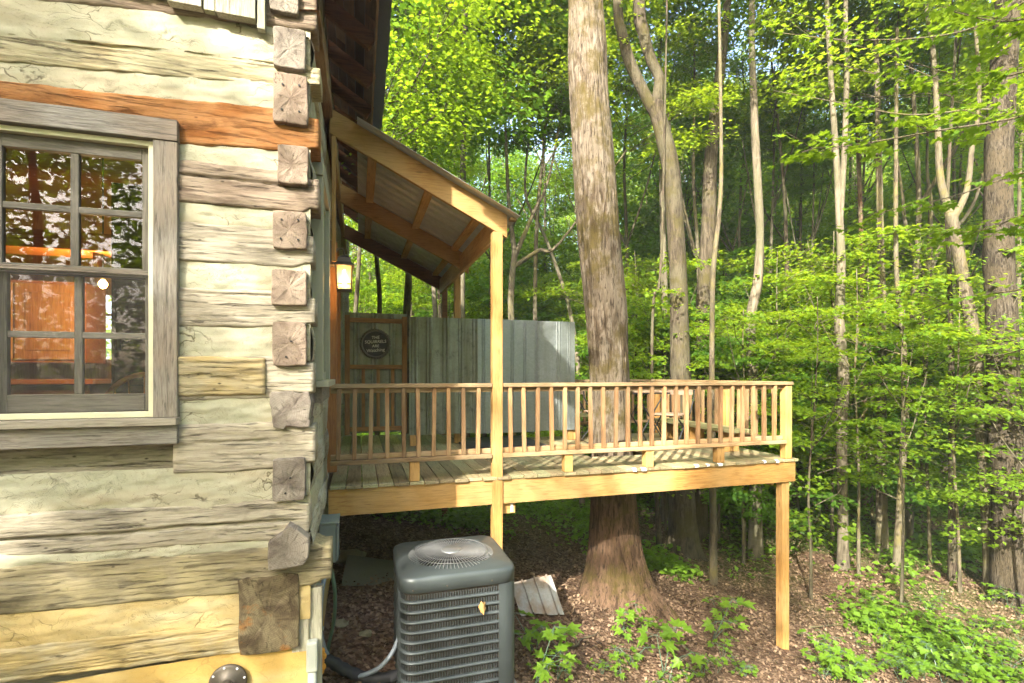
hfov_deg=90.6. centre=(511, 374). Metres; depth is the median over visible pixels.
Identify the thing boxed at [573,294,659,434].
woodland tree
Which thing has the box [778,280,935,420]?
woodland tree
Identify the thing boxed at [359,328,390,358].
chalkboard sign
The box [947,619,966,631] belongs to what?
maple seedling
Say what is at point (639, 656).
woodland herb
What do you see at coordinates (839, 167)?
birch tree
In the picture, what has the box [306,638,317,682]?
pipe cover
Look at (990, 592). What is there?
maple seedling
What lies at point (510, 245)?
woodland tree
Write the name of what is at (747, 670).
woodland herb
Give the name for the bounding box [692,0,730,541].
grey tree
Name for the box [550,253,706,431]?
woodland tree
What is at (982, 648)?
maple seedling
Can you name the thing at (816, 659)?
maple seedling
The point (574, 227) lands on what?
woodland tree
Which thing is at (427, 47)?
tree
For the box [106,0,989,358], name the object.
sky
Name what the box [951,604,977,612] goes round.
woodland herb
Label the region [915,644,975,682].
maple seedling
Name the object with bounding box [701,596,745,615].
maple seedling
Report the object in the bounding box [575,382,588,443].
folding chair
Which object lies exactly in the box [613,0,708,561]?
forked tree
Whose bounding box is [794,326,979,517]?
shrub
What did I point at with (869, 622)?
maple seedling
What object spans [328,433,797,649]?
deck
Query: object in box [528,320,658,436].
woodland tree
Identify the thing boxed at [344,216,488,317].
woodland tree
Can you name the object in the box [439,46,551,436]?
woodland tree
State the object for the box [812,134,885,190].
woodland tree
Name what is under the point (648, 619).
maple seedling
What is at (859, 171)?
reddish tree
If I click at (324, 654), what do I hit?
foam seal
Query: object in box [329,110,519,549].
porch roof
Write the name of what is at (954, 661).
maple seedling
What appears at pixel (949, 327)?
woodland tree
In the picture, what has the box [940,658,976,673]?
woodland herb
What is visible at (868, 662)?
maple seedling
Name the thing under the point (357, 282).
woodland tree
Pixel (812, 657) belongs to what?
maple seedling
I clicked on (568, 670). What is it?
woodland herb
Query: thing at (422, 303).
woodland tree
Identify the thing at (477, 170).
woodland tree
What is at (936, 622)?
maple seedling
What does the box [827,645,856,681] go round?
maple seedling
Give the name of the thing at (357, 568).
concrete slab
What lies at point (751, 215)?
woodland tree
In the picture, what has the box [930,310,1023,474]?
woodland tree
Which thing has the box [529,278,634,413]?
woodland tree
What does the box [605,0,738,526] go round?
thin twin tree
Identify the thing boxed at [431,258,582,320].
woodland tree
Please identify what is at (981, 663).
woodland herb
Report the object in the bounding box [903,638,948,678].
maple seedling
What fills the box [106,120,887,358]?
woods
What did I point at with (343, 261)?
wall lantern
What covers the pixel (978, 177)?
woodland tree
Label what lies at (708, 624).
maple seedling
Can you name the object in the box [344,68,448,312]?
woodland tree
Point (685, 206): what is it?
woodland tree
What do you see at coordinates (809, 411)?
woodland tree
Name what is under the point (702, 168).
woodland tree
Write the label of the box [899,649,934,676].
woodland herb
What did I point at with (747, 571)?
fallen branch
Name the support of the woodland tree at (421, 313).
on the ground
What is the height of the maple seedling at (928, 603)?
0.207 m
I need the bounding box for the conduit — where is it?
[317,579,397,677]
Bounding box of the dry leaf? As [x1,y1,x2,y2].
[478,601,485,614]
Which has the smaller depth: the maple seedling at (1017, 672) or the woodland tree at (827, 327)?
the maple seedling at (1017, 672)
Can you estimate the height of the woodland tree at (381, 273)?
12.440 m
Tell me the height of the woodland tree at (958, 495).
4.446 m
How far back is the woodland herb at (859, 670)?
5.55 m
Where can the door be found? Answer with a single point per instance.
(335, 297)
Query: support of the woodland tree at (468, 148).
on the ground
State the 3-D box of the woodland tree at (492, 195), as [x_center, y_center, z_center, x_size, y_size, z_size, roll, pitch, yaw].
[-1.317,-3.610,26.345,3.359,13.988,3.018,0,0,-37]
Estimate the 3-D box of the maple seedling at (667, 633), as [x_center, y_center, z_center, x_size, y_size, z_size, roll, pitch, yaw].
[1.559,2.669,4.904,0.416,0.492,0.821,0,0,-42]
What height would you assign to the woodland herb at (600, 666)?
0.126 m
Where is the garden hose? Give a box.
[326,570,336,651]
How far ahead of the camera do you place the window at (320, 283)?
3.40 m
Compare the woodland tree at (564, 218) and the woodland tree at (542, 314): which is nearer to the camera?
the woodland tree at (542, 314)
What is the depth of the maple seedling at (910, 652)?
6.42 m
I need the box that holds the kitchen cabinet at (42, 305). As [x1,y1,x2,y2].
[11,279,105,363]
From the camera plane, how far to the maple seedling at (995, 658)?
6.00 m
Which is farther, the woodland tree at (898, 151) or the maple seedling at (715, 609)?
the woodland tree at (898, 151)
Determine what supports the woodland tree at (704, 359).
on the ground
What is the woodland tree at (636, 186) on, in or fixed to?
on the ground
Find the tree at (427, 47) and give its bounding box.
[341,0,549,438]
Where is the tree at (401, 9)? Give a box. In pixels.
[381,0,567,433]
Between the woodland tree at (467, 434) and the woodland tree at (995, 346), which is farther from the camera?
the woodland tree at (467, 434)
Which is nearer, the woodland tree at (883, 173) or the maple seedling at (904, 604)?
the maple seedling at (904, 604)
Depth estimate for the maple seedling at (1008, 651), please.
6.27 m
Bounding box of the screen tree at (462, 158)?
[460,0,505,317]
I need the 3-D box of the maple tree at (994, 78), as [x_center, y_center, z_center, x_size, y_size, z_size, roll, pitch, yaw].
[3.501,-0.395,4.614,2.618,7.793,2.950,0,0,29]
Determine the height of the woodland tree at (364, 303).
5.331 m
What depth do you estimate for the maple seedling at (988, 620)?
6.99 m
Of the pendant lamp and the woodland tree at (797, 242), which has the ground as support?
the woodland tree at (797, 242)
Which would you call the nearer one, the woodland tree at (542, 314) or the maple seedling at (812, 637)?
the maple seedling at (812, 637)
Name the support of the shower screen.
on the deck
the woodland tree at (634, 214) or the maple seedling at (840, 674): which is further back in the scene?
the woodland tree at (634, 214)
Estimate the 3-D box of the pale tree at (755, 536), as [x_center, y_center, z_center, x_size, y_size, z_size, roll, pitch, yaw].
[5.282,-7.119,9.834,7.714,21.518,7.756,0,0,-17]
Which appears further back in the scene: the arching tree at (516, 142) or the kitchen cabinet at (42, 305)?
the arching tree at (516, 142)
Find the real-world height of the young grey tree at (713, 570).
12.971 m
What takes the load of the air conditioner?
on the ground
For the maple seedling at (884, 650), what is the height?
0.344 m
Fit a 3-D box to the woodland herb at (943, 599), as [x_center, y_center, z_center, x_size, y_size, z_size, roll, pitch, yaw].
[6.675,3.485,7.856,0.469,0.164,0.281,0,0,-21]
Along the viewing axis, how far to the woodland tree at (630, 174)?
25.65 m
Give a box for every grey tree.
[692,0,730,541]
[709,0,722,585]
[743,0,955,574]
[772,0,945,555]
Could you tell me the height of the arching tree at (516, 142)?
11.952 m
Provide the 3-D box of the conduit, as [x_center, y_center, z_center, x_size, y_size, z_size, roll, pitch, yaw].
[-1.128,1.804,3.793,0.626,0.892,0.195,0,0,-17]
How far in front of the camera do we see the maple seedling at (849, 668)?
5.31 m
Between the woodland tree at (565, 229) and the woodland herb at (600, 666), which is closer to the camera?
the woodland herb at (600, 666)
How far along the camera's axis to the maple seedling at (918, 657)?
6.04 m
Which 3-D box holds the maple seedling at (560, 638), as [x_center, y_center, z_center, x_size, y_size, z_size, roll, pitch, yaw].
[0.368,2.501,4.697,0.385,0.427,0.625,0,0,-28]
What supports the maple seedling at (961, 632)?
on the ground
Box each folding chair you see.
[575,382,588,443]
[654,390,694,449]
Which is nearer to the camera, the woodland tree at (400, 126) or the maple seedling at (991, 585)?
the maple seedling at (991, 585)
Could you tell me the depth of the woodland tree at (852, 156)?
22.15 m
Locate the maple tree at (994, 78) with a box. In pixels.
[749,0,1023,367]
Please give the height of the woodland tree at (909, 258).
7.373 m
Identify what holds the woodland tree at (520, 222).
on the ground
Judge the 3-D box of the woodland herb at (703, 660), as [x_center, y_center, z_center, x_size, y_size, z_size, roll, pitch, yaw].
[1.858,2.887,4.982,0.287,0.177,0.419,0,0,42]
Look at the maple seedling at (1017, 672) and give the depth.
5.96 m
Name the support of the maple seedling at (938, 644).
on the ground
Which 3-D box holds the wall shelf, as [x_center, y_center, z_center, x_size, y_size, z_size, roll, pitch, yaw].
[-4.336,-1.105,4.517,1.500,0.310,0.350,0,0,-17]
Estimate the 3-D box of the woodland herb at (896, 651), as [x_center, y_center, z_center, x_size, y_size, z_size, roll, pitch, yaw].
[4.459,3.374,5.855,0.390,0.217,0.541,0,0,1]
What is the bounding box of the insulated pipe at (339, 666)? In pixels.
[324,653,397,682]
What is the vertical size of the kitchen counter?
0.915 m
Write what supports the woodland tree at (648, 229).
on the ground
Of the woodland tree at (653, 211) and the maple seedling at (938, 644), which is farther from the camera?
the woodland tree at (653, 211)
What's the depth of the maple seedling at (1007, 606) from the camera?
7.47 m
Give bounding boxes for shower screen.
[409,317,574,445]
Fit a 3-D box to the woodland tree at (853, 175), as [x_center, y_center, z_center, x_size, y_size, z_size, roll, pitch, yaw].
[11.391,-5.508,21.588,8.327,14.875,7.610,0,0,2]
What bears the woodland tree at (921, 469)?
on the ground
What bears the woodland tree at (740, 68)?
on the ground
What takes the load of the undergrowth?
on the ground
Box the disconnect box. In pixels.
[319,513,339,562]
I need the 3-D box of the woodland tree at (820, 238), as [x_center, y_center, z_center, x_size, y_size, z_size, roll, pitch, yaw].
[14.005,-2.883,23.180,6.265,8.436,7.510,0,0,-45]
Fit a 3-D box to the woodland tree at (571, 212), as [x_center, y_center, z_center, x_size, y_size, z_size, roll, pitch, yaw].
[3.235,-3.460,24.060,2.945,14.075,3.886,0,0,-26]
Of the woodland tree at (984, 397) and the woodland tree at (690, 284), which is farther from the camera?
the woodland tree at (690, 284)
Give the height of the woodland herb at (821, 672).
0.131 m
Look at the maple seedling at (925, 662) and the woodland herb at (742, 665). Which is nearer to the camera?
the woodland herb at (742, 665)
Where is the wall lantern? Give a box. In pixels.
[330,240,353,292]
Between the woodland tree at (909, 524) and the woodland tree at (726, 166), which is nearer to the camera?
the woodland tree at (909, 524)
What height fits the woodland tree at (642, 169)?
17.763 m
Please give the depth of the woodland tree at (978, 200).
16.52 m
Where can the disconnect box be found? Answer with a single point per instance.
(329, 525)
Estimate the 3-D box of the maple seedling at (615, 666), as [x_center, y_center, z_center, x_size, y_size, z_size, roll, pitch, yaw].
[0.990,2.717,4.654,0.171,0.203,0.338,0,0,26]
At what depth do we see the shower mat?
7.15 m
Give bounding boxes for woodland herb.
[526,657,581,681]
[585,658,616,673]
[604,643,662,668]
[645,653,679,682]
[676,666,704,681]
[685,653,721,676]
[722,650,758,674]
[736,660,757,676]
[804,665,835,679]
[809,633,846,655]
[854,662,877,680]
[860,594,877,602]
[860,649,892,667]
[882,650,922,674]
[890,654,935,666]
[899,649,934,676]
[926,589,950,603]
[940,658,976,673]
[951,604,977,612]
[960,650,1003,666]
[967,621,982,627]
[985,640,1009,651]
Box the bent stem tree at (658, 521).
[650,0,667,547]
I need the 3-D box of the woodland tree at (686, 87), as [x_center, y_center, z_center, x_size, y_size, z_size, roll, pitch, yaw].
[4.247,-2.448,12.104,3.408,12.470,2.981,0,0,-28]
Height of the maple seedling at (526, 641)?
0.455 m
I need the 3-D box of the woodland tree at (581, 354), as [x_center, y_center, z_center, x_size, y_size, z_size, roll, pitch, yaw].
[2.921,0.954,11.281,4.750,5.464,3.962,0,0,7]
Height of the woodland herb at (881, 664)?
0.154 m
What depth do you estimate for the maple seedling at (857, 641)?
6.46 m
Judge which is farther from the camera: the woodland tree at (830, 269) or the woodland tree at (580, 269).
the woodland tree at (580, 269)
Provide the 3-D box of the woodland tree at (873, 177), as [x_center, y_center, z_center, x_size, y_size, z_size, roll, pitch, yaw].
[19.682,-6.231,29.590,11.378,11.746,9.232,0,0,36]
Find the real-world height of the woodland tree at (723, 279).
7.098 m
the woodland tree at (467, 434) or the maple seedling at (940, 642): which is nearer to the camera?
the maple seedling at (940, 642)
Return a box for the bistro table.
[630,390,670,441]
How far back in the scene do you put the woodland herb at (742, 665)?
5.09 m
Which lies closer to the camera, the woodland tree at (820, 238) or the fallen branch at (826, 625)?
the fallen branch at (826, 625)
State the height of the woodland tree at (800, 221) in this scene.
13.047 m
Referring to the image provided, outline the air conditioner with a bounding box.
[393,535,516,682]
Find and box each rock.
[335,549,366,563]
[335,619,348,627]
[359,629,371,636]
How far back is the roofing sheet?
5.67 m
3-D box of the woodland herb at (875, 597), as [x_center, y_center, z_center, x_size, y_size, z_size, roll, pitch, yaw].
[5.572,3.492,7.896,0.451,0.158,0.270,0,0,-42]
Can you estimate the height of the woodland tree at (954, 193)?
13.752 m
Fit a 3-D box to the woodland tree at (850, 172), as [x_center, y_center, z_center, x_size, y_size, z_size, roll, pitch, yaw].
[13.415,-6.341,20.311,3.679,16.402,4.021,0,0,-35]
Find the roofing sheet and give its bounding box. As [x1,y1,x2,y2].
[514,574,563,615]
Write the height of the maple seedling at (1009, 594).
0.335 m
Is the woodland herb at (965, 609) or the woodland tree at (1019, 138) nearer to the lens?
the woodland herb at (965, 609)
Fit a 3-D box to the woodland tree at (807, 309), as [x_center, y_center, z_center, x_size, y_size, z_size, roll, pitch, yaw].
[5.704,0.576,10.833,4.250,6.596,4.645,0,0,21]
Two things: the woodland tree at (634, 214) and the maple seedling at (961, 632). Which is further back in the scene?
the woodland tree at (634, 214)
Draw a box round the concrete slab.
[341,555,393,585]
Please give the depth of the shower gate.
6.94 m
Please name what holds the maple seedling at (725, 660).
on the ground
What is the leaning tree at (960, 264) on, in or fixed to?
on the ground
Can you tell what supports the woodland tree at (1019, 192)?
on the ground
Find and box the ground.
[322,361,1023,682]
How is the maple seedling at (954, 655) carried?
on the ground
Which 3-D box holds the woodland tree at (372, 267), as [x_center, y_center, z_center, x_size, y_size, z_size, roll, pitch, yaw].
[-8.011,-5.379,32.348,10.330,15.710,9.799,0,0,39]
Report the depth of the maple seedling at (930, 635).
6.54 m
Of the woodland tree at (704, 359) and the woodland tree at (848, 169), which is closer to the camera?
the woodland tree at (704, 359)
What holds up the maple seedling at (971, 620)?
on the ground
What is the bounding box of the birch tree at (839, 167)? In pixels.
[744,0,870,570]
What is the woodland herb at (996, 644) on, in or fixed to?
on the ground
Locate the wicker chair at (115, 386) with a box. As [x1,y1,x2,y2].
[99,372,144,411]
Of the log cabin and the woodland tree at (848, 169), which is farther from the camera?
the woodland tree at (848, 169)
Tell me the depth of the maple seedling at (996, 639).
6.48 m
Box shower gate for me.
[345,312,406,434]
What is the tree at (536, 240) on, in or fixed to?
on the ground
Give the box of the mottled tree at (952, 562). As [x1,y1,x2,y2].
[736,0,1023,581]
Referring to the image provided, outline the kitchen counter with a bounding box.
[0,379,110,413]
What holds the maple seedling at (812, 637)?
on the ground
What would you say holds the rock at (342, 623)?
on the ground
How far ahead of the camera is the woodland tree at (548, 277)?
14.78 m
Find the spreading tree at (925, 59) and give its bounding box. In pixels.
[786,0,1023,399]
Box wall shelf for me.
[6,227,110,267]
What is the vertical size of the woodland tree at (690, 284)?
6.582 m
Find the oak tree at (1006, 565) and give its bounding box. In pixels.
[982,0,1023,608]
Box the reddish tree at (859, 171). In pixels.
[731,0,970,507]
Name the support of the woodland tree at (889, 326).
on the ground
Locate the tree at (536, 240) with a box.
[449,1,637,505]
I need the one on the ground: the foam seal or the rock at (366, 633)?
the rock at (366, 633)
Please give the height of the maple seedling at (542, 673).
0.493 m
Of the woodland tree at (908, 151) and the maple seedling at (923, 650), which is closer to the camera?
the maple seedling at (923, 650)
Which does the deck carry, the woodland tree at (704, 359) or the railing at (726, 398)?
the railing at (726, 398)
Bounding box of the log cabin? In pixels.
[0,0,391,682]
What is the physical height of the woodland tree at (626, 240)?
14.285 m
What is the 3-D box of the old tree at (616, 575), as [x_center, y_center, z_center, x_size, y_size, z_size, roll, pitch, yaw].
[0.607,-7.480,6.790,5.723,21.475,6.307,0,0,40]
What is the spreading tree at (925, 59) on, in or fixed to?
on the ground
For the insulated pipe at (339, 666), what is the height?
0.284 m
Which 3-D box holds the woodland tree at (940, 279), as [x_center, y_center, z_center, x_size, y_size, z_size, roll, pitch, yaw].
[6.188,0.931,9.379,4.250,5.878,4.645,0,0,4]
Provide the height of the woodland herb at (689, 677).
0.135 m
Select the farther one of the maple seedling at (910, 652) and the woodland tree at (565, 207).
the woodland tree at (565, 207)
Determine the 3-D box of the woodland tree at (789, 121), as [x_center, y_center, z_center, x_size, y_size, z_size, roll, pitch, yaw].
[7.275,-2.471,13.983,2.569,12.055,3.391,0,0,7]
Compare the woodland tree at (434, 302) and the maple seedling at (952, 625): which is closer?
the maple seedling at (952, 625)
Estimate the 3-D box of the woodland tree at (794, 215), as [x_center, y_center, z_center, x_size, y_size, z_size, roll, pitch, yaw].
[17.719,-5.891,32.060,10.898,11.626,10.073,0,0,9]
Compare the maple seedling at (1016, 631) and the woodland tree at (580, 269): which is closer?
the maple seedling at (1016, 631)
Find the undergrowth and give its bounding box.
[346,347,1023,682]
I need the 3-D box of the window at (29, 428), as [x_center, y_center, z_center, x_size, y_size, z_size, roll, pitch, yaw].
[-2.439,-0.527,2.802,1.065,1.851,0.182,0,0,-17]
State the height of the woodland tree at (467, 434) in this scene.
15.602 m
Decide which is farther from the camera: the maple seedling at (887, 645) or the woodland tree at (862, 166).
the woodland tree at (862, 166)
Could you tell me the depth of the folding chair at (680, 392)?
6.92 m
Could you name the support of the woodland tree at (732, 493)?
on the ground
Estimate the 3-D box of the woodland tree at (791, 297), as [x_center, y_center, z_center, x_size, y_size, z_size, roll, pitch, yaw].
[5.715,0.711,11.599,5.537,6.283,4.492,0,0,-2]
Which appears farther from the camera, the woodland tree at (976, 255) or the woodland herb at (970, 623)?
the woodland tree at (976, 255)
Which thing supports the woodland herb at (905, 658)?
on the ground
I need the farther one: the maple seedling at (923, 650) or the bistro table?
the bistro table
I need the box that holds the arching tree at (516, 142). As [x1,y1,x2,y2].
[434,0,658,510]
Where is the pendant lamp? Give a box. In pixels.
[98,158,107,287]
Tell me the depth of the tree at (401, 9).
9.23 m
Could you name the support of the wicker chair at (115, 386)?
on the log cabin
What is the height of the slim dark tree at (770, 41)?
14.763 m
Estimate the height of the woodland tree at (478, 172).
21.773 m
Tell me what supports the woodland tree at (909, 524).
on the ground
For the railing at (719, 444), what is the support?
on the deck
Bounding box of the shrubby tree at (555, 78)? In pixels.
[429,0,754,506]
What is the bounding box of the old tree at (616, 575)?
[568,0,682,627]
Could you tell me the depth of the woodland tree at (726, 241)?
16.17 m
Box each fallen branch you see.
[543,632,597,654]
[703,559,775,578]
[808,616,851,627]
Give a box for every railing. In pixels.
[330,382,793,481]
[575,379,659,432]
[655,379,784,437]
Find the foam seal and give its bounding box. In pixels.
[322,647,326,673]
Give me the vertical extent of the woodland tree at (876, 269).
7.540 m
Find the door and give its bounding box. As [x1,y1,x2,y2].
[327,242,340,472]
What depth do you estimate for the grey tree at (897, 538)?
8.98 m
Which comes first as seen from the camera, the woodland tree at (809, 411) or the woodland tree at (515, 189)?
the woodland tree at (809, 411)
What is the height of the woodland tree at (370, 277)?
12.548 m
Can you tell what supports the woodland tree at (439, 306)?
on the ground
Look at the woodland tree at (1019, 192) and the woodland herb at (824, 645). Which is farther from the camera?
the woodland tree at (1019, 192)
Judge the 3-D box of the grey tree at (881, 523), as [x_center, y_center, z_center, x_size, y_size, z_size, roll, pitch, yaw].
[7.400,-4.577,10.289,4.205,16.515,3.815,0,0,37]
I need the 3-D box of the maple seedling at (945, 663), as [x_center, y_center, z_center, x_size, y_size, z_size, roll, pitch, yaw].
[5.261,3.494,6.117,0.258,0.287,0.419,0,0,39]
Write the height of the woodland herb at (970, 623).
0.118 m
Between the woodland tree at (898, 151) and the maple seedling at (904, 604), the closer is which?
the maple seedling at (904, 604)
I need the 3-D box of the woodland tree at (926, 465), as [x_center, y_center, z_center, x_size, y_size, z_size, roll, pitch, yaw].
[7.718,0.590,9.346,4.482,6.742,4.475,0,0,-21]
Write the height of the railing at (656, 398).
0.896 m
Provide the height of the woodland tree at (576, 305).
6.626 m
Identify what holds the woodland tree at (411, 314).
on the ground
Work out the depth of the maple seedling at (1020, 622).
7.09 m
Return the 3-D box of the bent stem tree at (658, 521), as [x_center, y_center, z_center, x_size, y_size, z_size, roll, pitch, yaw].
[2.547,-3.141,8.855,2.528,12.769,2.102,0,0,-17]
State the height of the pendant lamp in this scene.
1.408 m
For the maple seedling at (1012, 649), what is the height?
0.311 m
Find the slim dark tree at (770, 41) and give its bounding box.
[633,0,902,512]
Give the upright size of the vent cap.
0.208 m
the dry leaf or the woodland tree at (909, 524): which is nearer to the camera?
the dry leaf
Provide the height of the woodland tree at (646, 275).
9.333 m
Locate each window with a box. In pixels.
[0,98,180,449]
[311,157,334,402]
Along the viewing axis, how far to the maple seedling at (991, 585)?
7.95 m
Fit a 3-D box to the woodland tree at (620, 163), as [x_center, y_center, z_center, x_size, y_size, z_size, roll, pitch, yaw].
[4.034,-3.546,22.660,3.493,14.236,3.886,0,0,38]
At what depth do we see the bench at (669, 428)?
7.05 m
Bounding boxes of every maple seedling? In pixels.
[514,609,563,651]
[530,620,577,667]
[531,620,583,682]
[609,656,629,680]
[610,607,640,643]
[625,600,662,627]
[636,617,719,673]
[700,595,756,639]
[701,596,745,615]
[701,654,735,672]
[707,632,738,660]
[797,628,845,653]
[798,647,839,678]
[812,652,825,670]
[816,644,878,677]
[826,660,842,680]
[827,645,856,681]
[847,630,872,646]
[851,654,884,682]
[860,609,892,627]
[871,629,906,662]
[874,655,929,682]
[879,640,911,658]
[887,601,923,617]
[887,658,931,679]
[893,638,920,654]
[902,632,977,667]
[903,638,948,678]
[911,609,966,625]
[911,632,957,648]
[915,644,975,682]
[915,656,952,673]
[916,638,950,653]
[923,597,946,609]
[932,639,965,659]
[935,646,959,667]
[941,628,990,647]
[944,653,971,680]
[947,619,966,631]
[968,617,990,626]
[972,614,1006,629]
[972,640,998,659]
[972,652,1023,675]
[978,589,1006,602]
[982,617,1000,628]
[985,583,1023,604]
[986,635,1017,657]
[986,642,1023,667]
[988,584,1018,598]
[995,620,1023,639]
[996,644,1023,666]
[1004,604,1023,617]
[1005,670,1023,682]
[1011,619,1023,623]
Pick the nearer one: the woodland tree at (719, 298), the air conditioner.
the air conditioner
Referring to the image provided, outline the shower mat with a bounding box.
[453,435,545,448]
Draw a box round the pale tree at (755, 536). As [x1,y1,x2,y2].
[675,0,764,560]
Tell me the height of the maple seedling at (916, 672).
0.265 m
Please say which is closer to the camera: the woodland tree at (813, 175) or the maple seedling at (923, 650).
the maple seedling at (923, 650)
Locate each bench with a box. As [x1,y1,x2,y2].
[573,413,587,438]
[654,417,750,451]
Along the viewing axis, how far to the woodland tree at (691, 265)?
9.88 m
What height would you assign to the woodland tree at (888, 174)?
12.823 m
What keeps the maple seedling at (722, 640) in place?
on the ground
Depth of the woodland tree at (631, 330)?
10.38 m
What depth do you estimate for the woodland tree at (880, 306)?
7.56 m
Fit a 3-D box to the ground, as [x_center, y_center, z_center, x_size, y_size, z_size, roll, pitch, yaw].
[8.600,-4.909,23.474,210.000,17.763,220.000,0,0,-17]
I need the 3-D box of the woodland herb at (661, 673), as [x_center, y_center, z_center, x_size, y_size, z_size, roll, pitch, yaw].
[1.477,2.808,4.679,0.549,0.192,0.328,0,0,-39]
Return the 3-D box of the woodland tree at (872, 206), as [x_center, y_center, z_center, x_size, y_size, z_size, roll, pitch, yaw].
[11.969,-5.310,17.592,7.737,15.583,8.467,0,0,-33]
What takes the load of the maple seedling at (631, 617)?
on the ground
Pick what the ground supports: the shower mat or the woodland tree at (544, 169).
the woodland tree at (544, 169)
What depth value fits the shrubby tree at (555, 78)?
10.18 m
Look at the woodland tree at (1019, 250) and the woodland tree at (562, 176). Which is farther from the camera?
the woodland tree at (562, 176)
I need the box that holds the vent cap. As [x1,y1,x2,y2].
[208,664,246,682]
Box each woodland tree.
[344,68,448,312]
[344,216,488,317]
[346,218,419,311]
[349,96,396,441]
[349,245,404,312]
[349,277,414,316]
[356,247,371,281]
[360,284,471,316]
[367,104,498,281]
[381,251,532,319]
[382,95,468,313]
[382,146,579,320]
[385,1,482,317]
[385,46,442,316]
[402,35,459,317]
[427,129,503,317]
[428,277,579,436]
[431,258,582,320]
[438,118,493,188]
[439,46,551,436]
[465,270,588,433]
[466,44,503,436]
[476,180,510,265]
[480,225,540,264]
[481,150,581,319]
[485,144,539,435]
[491,65,725,327]
[492,32,568,308]
[519,273,699,436]
[521,150,574,276]
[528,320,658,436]
[529,202,577,271]
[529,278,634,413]
[539,219,579,280]
[547,248,745,499]
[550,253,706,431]
[551,163,617,240]
[558,242,653,309]
[564,9,677,320]
[569,6,811,357]
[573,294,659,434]
[575,293,770,525]
[582,256,765,534]
[583,245,729,364]
[587,280,761,434]
[614,143,643,203]
[614,145,644,240]
[618,47,783,270]
[618,164,654,246]
[618,194,646,247]
[622,159,750,271]
[626,111,653,241]
[628,6,749,277]
[628,292,784,432]
[628,303,884,541]
[629,182,700,258]
[634,243,830,448]
[636,305,859,564]
[647,331,859,556]
[649,68,875,360]
[653,268,899,490]
[654,234,823,397]
[679,44,800,369]
[682,106,764,291]
[690,54,890,374]
[694,231,928,544]
[705,296,995,600]
[725,60,825,488]
[734,221,1018,542]
[735,254,1023,576]
[736,48,841,471]
[746,194,847,244]
[758,304,1023,605]
[761,129,830,303]
[762,3,1023,426]
[764,227,966,529]
[768,158,914,259]
[772,212,895,341]
[775,119,856,485]
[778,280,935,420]
[780,226,977,406]
[781,222,984,446]
[783,225,1023,566]
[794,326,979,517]
[803,116,1023,386]
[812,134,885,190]
[818,264,985,431]
[819,264,1023,517]
[821,25,892,195]
[826,151,920,213]
[829,141,868,219]
[830,11,886,407]
[830,279,1023,592]
[841,0,1023,545]
[866,314,1023,558]
[869,92,960,201]
[880,244,1023,493]
[887,33,1023,301]
[891,189,1023,432]
[900,5,991,481]
[900,93,1023,317]
[905,124,1019,445]
[915,345,1023,548]
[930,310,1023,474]
[942,50,1023,371]
[981,91,1023,171]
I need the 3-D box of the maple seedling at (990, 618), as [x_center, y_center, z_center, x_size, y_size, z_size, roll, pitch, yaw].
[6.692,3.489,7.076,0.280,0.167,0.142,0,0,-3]
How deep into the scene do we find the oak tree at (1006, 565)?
7.96 m
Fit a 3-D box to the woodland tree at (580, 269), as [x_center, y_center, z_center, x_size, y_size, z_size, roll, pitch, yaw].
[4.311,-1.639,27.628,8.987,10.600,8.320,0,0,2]
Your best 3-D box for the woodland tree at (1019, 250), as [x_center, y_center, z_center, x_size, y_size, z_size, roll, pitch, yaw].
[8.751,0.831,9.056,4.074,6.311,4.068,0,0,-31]
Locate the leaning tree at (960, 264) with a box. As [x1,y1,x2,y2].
[843,0,990,591]
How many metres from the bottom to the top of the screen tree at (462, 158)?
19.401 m

